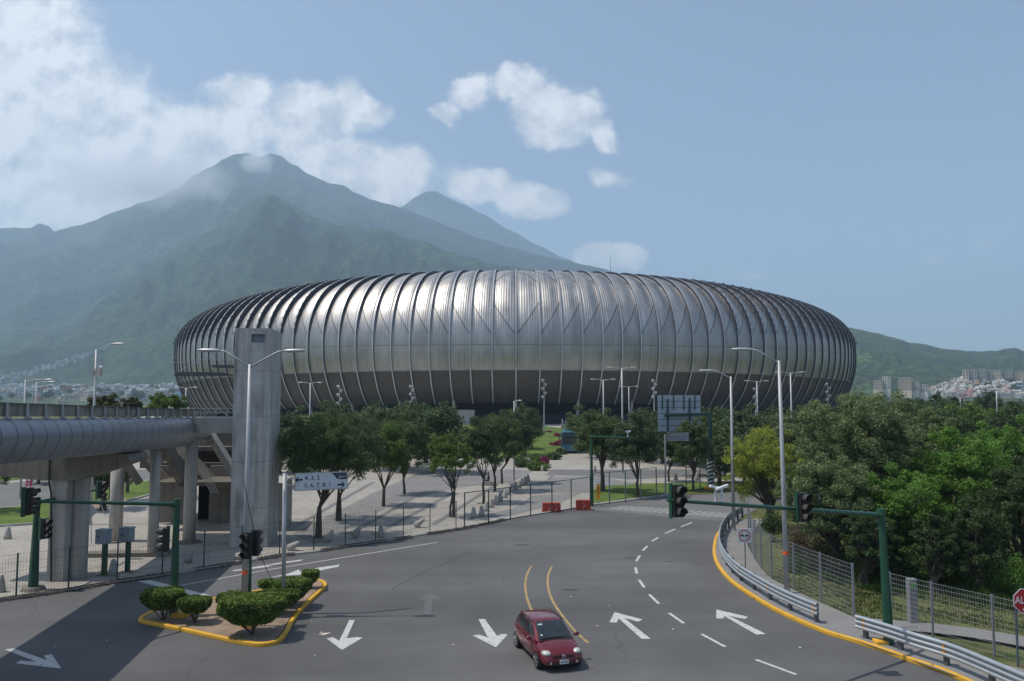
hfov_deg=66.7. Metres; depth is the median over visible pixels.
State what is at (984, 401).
background tree
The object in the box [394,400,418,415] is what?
background tree
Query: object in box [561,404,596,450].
background tree
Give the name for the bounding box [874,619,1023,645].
path
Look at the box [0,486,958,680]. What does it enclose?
road
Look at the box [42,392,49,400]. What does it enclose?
background tree
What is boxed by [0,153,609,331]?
mountain
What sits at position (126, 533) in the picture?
control cabinet
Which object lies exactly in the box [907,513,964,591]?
wood tree
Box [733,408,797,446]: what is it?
background tree
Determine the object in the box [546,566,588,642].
yellow line
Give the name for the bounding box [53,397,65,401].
house
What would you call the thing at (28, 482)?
banner
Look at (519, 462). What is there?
hedge
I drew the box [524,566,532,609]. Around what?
yellow line
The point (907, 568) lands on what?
shrub
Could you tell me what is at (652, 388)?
floodlight pole
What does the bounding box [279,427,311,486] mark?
background tree
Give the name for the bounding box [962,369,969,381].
apartment block
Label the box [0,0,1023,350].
sky
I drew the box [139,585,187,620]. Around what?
clipped bush
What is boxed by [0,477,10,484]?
oak tree
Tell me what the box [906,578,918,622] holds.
marker post
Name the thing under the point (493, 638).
road arrow
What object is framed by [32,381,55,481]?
street lamp
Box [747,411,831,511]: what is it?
wood tree
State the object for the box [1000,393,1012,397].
house
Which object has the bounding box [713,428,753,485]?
background tree
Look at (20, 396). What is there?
house
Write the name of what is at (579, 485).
grey paving band
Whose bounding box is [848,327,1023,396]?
wooded hill
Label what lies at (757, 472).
wood tree
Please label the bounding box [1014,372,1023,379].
apartment block
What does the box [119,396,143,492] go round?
oak tree
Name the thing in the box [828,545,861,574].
shrub
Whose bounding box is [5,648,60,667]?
road arrow
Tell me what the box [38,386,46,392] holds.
house
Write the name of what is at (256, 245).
mountain spur
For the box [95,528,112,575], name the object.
control cabinet
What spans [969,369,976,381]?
apartment block
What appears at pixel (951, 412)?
background tree
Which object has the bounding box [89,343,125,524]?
street lamp
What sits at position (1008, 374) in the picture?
apartment block
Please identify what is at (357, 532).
bollard
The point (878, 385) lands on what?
apartment block
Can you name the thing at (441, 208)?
mountain
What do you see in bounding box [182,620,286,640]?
weeds
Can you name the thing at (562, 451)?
hedge
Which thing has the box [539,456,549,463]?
flower bush
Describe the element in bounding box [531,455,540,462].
hedge
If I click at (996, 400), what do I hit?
street lamp
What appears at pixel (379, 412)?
background tree
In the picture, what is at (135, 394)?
background tree
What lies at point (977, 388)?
house
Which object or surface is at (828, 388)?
floodlight pole
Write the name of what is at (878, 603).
grass
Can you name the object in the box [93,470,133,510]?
oak tree
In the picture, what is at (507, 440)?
oak tree
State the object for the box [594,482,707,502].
corner lawn
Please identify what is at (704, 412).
background tree
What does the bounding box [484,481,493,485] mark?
bench
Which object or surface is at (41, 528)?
traffic light
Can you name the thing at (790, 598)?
guard rail
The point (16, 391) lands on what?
house
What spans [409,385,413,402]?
floodlight pole
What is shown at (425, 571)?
road seam
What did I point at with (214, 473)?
staircase
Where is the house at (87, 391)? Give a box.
[82,390,92,393]
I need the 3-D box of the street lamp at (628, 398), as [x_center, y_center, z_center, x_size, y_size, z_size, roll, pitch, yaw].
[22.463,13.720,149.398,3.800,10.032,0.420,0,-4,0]
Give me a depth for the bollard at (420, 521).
57.74 m
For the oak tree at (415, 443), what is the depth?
77.29 m
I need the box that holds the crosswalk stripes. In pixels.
[611,505,740,516]
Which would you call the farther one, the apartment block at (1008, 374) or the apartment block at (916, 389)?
the apartment block at (1008, 374)
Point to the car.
(545, 637)
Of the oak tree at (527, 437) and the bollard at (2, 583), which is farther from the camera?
the oak tree at (527, 437)
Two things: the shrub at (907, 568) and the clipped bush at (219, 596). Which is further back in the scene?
the shrub at (907, 568)
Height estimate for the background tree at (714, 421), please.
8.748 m
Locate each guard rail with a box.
[718,507,818,621]
[855,615,1023,680]
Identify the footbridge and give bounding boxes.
[0,402,232,581]
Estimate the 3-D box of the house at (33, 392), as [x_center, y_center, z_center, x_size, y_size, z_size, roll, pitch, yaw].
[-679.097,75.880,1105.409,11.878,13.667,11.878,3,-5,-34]
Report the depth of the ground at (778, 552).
38.33 m
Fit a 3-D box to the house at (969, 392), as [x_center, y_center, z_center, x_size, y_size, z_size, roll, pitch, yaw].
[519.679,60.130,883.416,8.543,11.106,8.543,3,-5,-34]
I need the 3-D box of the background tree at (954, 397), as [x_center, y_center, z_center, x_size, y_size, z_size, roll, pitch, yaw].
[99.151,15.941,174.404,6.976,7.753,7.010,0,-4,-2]
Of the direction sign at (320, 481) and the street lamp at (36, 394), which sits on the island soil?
the direction sign at (320, 481)
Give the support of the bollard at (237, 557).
on the plaza paving
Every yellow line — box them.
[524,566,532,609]
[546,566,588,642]
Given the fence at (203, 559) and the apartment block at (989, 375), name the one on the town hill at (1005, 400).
the apartment block at (989, 375)
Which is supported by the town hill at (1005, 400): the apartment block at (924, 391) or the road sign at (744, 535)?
the apartment block at (924, 391)
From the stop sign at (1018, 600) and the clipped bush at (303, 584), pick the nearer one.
the stop sign at (1018, 600)
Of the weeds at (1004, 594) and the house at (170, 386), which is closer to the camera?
the weeds at (1004, 594)
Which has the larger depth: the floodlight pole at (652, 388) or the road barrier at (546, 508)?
the floodlight pole at (652, 388)
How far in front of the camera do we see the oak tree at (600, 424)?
79.70 m
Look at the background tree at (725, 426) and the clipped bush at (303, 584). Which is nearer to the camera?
the clipped bush at (303, 584)
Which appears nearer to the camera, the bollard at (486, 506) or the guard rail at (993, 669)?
the guard rail at (993, 669)
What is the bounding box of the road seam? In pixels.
[393,554,466,588]
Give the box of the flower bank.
[427,425,563,457]
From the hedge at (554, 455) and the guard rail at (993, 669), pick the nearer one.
the guard rail at (993, 669)
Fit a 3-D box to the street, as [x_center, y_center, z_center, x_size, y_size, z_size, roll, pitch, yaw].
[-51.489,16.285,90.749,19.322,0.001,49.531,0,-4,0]
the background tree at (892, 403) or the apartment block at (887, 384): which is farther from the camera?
the apartment block at (887, 384)
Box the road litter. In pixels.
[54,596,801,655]
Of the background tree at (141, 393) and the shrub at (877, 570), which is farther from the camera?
the background tree at (141, 393)
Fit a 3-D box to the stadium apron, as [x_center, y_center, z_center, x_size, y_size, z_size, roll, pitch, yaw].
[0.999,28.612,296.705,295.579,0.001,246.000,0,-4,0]
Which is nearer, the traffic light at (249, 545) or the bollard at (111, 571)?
the traffic light at (249, 545)
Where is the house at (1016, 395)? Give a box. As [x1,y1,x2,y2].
[1013,393,1020,397]
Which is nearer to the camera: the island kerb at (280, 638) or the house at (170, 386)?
the island kerb at (280, 638)
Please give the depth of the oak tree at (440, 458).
62.90 m
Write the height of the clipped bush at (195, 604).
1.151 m
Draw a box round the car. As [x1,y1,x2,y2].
[513,608,581,668]
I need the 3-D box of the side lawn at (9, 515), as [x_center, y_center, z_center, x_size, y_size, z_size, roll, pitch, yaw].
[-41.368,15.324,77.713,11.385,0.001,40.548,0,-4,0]
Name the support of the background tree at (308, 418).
on the ground at (778, 552)
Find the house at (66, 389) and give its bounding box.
[63,386,70,392]
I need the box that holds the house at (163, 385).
[159,383,166,387]
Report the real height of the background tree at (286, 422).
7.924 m
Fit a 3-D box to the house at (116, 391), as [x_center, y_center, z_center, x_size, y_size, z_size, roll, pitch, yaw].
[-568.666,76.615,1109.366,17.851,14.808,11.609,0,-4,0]
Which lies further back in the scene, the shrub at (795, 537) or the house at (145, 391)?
the house at (145, 391)
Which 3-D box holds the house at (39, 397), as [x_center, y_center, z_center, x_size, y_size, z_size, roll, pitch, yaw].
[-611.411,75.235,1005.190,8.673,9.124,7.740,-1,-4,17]
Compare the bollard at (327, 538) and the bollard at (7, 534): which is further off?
the bollard at (7, 534)
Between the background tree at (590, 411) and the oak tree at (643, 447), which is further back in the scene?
the background tree at (590, 411)
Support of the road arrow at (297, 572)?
on the road at (586, 552)
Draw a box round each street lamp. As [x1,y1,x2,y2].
[19,379,53,498]
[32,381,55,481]
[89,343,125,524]
[175,387,197,396]
[197,348,305,609]
[298,382,322,414]
[513,400,521,480]
[591,379,615,413]
[607,367,636,472]
[619,386,637,420]
[699,369,735,530]
[732,348,790,590]
[745,380,768,411]
[775,372,804,417]
[986,391,1005,427]
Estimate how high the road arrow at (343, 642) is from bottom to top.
0.001 m
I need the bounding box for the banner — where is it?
[26,479,31,485]
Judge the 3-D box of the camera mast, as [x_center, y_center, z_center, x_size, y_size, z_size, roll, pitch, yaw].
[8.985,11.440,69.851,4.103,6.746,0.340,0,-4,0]
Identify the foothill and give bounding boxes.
[0,385,183,405]
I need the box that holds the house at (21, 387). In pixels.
[14,385,23,393]
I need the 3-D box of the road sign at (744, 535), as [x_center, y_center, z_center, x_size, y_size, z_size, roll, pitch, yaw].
[12.553,11.405,42.006,0.761,2.502,0.118,0,-4,0]
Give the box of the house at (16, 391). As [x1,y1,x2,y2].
[9,388,21,396]
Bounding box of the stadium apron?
[133,416,560,427]
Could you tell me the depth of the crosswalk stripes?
66.24 m
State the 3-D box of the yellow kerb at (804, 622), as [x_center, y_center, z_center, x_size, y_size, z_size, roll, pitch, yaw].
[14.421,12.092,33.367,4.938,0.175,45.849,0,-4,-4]
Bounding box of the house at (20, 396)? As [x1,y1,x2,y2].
[18,393,23,398]
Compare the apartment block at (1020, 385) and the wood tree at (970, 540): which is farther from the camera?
the apartment block at (1020, 385)
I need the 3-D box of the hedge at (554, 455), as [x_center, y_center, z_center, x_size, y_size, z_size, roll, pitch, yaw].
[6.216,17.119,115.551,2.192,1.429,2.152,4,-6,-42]
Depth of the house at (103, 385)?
1288.60 m
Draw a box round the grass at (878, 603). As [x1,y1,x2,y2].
[773,554,1023,634]
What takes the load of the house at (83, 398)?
on the foothill
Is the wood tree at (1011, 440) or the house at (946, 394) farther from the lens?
the house at (946, 394)
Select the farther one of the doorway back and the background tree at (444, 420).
the background tree at (444, 420)
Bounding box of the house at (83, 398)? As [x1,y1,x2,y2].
[80,394,89,400]
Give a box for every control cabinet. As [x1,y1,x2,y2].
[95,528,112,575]
[118,526,135,572]
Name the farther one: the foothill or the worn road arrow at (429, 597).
the foothill
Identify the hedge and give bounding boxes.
[515,457,532,467]
[526,460,550,470]
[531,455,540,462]
[545,451,562,459]
[555,448,566,454]
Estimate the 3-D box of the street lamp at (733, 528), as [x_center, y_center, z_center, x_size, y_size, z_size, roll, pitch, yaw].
[14.947,7.968,56.552,2.510,11.735,0.420,0,-4,0]
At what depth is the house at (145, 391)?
1101.49 m
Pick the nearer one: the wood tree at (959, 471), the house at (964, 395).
the wood tree at (959, 471)
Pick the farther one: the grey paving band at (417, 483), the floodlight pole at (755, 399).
the floodlight pole at (755, 399)
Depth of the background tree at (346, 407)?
119.26 m
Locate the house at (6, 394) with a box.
[1,391,13,397]
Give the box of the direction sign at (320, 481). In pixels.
[281,471,347,611]
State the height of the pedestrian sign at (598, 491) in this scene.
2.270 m
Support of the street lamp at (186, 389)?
on the plaza paving
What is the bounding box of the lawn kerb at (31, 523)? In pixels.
[0,494,148,526]
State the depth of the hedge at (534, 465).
102.54 m
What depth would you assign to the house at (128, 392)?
1124.98 m
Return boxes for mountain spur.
[0,194,532,385]
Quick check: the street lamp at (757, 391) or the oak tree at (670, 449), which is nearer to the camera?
the oak tree at (670, 449)
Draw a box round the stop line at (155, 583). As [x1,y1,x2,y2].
[138,580,210,595]
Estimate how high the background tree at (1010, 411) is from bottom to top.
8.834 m
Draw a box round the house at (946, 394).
[942,391,949,397]
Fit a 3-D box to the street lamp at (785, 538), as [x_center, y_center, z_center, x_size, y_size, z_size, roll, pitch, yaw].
[12.361,6.434,38.614,2.680,12.188,0.420,0,-4,0]
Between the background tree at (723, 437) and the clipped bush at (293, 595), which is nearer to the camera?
the clipped bush at (293, 595)
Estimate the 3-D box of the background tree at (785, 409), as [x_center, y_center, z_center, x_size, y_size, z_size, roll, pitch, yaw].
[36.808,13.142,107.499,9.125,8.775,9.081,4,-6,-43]
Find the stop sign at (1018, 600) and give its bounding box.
[1013,588,1023,666]
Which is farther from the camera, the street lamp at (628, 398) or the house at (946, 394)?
the house at (946, 394)
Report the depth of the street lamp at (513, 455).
89.95 m
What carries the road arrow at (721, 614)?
on the road at (586, 552)
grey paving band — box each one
[293,470,532,543]
[467,493,579,518]
[526,476,641,492]
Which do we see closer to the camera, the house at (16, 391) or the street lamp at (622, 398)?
the street lamp at (622, 398)
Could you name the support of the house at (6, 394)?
on the foothill
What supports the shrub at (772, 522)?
on the ground at (778, 552)
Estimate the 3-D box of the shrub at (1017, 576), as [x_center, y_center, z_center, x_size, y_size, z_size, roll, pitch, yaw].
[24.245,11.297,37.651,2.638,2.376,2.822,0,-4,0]
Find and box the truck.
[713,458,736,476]
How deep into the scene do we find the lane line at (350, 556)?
47.53 m
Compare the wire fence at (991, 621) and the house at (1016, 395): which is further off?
the house at (1016, 395)
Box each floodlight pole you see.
[336,385,341,406]
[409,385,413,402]
[541,379,546,433]
[651,379,656,410]
[753,388,756,414]
[825,383,830,403]
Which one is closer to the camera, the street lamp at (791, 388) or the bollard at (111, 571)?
the bollard at (111, 571)
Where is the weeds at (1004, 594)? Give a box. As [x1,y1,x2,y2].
[788,546,1023,611]
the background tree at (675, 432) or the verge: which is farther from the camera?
the background tree at (675, 432)
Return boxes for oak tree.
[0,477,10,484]
[86,392,122,499]
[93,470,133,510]
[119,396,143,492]
[146,392,188,417]
[274,411,375,537]
[308,406,386,520]
[365,419,411,505]
[381,408,433,494]
[426,433,476,516]
[457,415,503,503]
[470,412,526,490]
[495,408,538,483]
[498,407,532,448]
[509,401,545,454]
[570,408,625,490]
[604,410,663,495]
[655,436,685,481]
[669,416,712,490]
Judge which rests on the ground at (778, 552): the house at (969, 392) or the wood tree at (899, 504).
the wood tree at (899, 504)
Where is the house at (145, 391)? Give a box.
[138,389,147,397]
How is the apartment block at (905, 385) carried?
on the town hill at (1005, 400)
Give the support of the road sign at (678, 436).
on the ground at (778, 552)
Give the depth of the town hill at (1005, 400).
854.83 m
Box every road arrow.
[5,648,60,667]
[232,559,302,570]
[269,565,338,577]
[327,620,360,649]
[418,593,440,613]
[473,619,507,646]
[610,612,649,638]
[716,609,764,633]
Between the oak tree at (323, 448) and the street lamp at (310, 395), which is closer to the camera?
the oak tree at (323, 448)
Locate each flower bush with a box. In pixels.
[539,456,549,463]
[549,442,560,445]
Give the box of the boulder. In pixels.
[286,541,299,550]
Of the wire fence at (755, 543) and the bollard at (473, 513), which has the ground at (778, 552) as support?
the wire fence at (755, 543)
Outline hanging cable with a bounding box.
[243,481,272,581]
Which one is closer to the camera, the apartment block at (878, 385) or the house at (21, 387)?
the apartment block at (878, 385)
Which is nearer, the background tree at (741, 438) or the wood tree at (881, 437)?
the wood tree at (881, 437)
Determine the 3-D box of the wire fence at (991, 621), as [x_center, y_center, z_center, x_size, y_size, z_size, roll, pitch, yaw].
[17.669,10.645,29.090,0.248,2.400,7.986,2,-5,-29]
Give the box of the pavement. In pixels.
[715,518,1023,680]
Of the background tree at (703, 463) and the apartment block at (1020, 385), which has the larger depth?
the apartment block at (1020, 385)
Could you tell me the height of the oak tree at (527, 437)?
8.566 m
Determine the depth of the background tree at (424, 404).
111.99 m
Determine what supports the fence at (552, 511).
on the plaza paving
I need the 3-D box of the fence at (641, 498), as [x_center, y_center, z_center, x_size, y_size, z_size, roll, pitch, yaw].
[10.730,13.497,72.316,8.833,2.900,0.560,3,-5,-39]
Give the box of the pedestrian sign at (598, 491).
[593,481,603,506]
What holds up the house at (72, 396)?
on the foothill
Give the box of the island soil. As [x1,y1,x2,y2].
[144,581,321,641]
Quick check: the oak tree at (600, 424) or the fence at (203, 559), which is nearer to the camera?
the fence at (203, 559)
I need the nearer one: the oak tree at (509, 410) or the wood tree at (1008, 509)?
the wood tree at (1008, 509)
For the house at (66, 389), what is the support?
on the foothill
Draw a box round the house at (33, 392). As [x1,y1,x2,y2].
[29,389,38,397]
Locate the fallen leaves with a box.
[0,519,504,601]
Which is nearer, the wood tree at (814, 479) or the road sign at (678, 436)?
the wood tree at (814, 479)
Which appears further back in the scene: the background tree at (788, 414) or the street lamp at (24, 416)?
the background tree at (788, 414)
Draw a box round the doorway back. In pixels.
[198,468,209,517]
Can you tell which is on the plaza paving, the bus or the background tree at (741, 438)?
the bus
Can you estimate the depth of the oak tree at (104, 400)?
73.34 m
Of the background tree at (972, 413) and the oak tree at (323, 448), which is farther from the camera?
the background tree at (972, 413)
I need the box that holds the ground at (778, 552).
[0,406,1023,650]
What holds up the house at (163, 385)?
on the foothill
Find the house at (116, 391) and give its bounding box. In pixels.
[105,389,120,396]
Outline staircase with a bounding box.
[125,433,231,522]
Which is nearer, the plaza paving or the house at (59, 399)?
the plaza paving
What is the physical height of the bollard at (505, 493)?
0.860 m
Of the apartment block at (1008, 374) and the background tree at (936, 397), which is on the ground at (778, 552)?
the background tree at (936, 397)
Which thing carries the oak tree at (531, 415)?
on the ground at (778, 552)
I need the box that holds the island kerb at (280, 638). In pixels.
[138,579,326,646]
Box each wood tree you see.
[720,424,804,529]
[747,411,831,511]
[770,449,881,573]
[790,388,927,547]
[831,505,902,585]
[849,462,950,568]
[901,406,962,503]
[906,426,1023,553]
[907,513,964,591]
[938,494,1013,591]
[959,414,1023,490]
[975,454,1023,583]
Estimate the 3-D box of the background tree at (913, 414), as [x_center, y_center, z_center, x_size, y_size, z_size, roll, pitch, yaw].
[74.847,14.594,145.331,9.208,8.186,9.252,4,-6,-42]
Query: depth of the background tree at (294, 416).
117.97 m
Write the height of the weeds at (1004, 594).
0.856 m
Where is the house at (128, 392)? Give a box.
[125,390,134,396]
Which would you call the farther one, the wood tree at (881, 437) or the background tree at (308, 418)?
the background tree at (308, 418)
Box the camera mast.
[590,430,634,505]
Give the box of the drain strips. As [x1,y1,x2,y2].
[297,469,558,534]
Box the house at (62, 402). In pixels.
[57,400,66,403]
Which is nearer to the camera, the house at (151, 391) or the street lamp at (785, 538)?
the street lamp at (785, 538)
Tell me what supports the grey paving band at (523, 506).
on the plaza paving
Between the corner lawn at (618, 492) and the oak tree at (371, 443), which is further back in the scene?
the corner lawn at (618, 492)
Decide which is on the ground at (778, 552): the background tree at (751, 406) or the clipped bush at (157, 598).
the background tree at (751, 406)
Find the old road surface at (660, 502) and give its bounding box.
[591,490,780,520]
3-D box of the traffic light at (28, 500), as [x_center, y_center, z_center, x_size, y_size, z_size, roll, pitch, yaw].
[-16.662,8.927,32.186,1.217,6.297,6.846,-4,-5,41]
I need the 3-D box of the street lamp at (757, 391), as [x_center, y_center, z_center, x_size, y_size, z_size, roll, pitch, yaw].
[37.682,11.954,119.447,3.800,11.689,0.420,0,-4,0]
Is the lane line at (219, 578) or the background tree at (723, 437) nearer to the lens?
the lane line at (219, 578)
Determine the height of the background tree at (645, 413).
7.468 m
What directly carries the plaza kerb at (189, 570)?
on the ground at (778, 552)
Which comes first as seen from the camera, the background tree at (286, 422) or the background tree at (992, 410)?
the background tree at (286, 422)
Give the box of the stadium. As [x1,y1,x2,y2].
[174,258,856,424]
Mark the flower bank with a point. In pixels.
(542, 446)
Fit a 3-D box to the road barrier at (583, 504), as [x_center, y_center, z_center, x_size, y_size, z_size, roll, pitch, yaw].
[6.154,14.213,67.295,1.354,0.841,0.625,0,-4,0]
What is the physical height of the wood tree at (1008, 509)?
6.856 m
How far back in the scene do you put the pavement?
34.40 m
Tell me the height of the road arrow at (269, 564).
0.001 m
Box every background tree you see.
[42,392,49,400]
[48,389,55,398]
[129,391,138,397]
[138,390,145,400]
[279,414,301,473]
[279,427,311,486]
[280,410,304,427]
[291,399,354,427]
[292,405,317,419]
[326,400,363,419]
[348,406,369,434]
[359,399,428,470]
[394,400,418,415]
[401,400,464,473]
[414,403,448,462]
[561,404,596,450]
[571,407,615,457]
[623,407,657,433]
[642,410,667,462]
[666,418,703,464]
[679,433,713,476]
[691,423,735,484]
[701,405,735,436]
[701,407,710,416]
[703,407,734,420]
[706,409,750,436]
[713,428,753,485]
[724,429,789,478]
[726,402,767,421]
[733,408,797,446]
[755,405,795,426]
[783,405,839,453]
[835,399,889,411]
[884,398,911,418]
[902,397,935,422]
[922,393,947,407]
[924,407,976,452]
[929,401,993,434]
[931,399,963,416]
[947,394,966,407]
[973,389,1005,411]
[980,399,1023,440]
[984,407,1005,423]
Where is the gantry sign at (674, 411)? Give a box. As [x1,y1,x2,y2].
[658,394,713,489]
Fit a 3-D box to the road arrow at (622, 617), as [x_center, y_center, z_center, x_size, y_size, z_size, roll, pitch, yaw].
[4.966,12.146,33.291,1.497,0.001,3.899,0,-4,0]
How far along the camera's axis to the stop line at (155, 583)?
40.21 m
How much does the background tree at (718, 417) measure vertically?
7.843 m
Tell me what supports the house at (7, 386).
on the foothill
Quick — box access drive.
[546,469,706,478]
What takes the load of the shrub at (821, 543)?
on the ground at (778, 552)
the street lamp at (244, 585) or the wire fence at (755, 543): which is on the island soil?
the street lamp at (244, 585)
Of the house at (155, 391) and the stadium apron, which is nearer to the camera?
the stadium apron
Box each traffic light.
[20,480,107,592]
[20,487,189,617]
[239,529,262,627]
[667,483,893,644]
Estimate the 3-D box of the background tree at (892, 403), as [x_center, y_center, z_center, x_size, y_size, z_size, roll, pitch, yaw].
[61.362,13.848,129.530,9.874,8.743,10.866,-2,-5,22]
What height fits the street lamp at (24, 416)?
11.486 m
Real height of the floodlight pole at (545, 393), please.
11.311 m
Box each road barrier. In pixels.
[542,502,560,511]
[575,500,590,509]
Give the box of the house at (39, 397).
[33,395,43,400]
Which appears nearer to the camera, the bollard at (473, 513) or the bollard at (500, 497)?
the bollard at (473, 513)
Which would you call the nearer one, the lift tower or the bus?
the lift tower
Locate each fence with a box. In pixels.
[0,501,456,597]
[464,476,590,526]
[593,467,656,505]
[659,461,725,492]
[747,503,854,616]
[889,572,1023,665]
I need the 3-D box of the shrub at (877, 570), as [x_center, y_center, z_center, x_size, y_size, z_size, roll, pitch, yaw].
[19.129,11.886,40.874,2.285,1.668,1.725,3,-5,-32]
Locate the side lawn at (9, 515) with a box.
[0,480,149,524]
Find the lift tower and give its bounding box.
[171,328,292,547]
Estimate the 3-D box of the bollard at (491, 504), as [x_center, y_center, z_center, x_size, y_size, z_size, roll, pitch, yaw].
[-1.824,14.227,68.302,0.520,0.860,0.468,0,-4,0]
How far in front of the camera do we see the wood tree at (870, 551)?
39.89 m
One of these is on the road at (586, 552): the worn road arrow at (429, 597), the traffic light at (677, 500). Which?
the worn road arrow at (429, 597)
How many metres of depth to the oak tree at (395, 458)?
69.17 m
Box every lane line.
[178,570,264,585]
[268,542,436,569]
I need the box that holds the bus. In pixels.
[559,429,578,452]
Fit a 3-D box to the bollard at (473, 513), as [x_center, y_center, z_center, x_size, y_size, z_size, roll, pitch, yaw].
[-3.085,13.810,62.588,0.520,0.860,0.468,0,-4,0]
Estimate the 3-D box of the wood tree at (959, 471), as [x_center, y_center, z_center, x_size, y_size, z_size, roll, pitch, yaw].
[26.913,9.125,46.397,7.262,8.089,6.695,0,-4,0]
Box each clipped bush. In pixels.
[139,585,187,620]
[176,594,212,622]
[215,590,251,603]
[215,591,288,634]
[257,578,277,589]
[257,587,301,606]
[272,576,312,605]
[301,568,319,587]
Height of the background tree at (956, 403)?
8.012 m
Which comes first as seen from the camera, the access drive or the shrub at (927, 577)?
the shrub at (927, 577)
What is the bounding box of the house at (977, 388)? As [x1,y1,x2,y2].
[969,387,983,390]
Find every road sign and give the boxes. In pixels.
[90,504,97,542]
[664,433,688,493]
[737,528,751,567]
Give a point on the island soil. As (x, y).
(210, 620)
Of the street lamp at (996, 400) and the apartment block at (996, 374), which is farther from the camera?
the apartment block at (996, 374)
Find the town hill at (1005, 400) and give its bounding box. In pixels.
[866,396,1023,405]
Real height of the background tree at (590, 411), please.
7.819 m
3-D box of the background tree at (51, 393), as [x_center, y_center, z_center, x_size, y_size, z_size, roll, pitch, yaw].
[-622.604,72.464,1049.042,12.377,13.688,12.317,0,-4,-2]
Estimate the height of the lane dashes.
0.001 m
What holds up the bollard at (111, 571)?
on the plaza paving
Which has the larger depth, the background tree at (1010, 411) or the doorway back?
the background tree at (1010, 411)
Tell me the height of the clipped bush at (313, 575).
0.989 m
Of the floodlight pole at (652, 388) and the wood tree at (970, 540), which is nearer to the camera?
the wood tree at (970, 540)
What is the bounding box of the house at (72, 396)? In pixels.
[67,394,76,398]
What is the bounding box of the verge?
[919,633,1023,668]
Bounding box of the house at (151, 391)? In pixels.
[149,388,156,395]
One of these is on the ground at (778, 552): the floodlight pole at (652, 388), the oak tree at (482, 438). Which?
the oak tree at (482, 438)
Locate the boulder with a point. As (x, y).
(295, 544)
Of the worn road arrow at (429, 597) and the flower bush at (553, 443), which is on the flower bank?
the flower bush at (553, 443)
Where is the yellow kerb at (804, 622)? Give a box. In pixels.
[713,531,973,680]
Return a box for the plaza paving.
[0,446,775,596]
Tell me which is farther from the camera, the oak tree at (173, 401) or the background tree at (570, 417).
the background tree at (570, 417)
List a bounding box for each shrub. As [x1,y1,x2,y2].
[757,509,793,540]
[775,522,819,557]
[797,530,853,567]
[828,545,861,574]
[854,557,889,581]
[888,555,928,582]
[918,557,960,584]
[986,552,1023,593]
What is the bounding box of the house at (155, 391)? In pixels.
[154,388,168,393]
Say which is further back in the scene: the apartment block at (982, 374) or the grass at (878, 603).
the apartment block at (982, 374)
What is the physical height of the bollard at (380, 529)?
0.860 m
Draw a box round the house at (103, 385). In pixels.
[96,383,106,387]
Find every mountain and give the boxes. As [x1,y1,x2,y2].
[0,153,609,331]
[400,191,572,261]
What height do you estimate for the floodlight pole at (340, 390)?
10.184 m
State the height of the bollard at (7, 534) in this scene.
0.860 m
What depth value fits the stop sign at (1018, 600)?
27.84 m
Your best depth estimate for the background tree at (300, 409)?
124.22 m
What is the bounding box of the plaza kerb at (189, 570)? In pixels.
[0,495,668,599]
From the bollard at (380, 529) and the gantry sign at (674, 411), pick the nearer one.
the bollard at (380, 529)
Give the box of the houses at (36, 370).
[0,346,1022,397]
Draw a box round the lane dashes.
[634,522,795,674]
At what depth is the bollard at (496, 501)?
69.85 m
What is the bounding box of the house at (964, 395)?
[960,393,967,397]
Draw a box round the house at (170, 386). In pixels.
[166,384,174,389]
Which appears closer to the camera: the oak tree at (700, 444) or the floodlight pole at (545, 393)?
the oak tree at (700, 444)
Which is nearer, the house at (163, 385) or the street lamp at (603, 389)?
the street lamp at (603, 389)
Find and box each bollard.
[0,574,5,592]
[3,526,11,539]
[108,559,116,575]
[184,547,194,562]
[234,552,240,559]
[323,530,333,542]
[352,525,360,537]
[377,525,383,537]
[414,518,423,527]
[470,507,476,517]
[478,505,484,515]
[484,501,487,511]
[489,498,493,507]
[493,495,498,504]
[498,492,502,501]
[502,489,507,497]
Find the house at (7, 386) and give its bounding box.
[2,384,13,388]
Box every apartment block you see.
[873,380,883,397]
[882,376,890,396]
[898,377,912,397]
[910,382,919,398]
[918,384,928,399]
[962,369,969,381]
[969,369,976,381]
[978,369,986,382]
[987,369,990,381]
[991,370,1002,379]
[1002,370,1013,378]
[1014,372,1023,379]
[1015,382,1023,389]
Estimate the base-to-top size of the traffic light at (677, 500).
6.979 m
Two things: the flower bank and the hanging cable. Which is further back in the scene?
the flower bank
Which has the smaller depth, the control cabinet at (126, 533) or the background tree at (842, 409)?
the control cabinet at (126, 533)
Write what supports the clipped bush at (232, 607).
on the island soil
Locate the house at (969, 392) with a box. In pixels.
[964,389,975,396]
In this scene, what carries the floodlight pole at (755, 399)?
on the ground at (778, 552)
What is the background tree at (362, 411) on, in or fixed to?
on the ground at (778, 552)
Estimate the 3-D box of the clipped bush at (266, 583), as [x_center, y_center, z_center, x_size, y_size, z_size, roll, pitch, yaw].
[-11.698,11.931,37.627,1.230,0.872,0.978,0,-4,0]
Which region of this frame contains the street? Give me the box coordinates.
[0,469,149,506]
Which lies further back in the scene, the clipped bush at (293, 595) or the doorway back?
the doorway back
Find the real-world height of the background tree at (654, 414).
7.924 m
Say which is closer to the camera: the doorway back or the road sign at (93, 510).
the road sign at (93, 510)
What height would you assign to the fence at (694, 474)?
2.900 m
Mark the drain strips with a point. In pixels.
(551, 476)
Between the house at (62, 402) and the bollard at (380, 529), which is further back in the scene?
the house at (62, 402)
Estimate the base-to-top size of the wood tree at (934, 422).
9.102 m

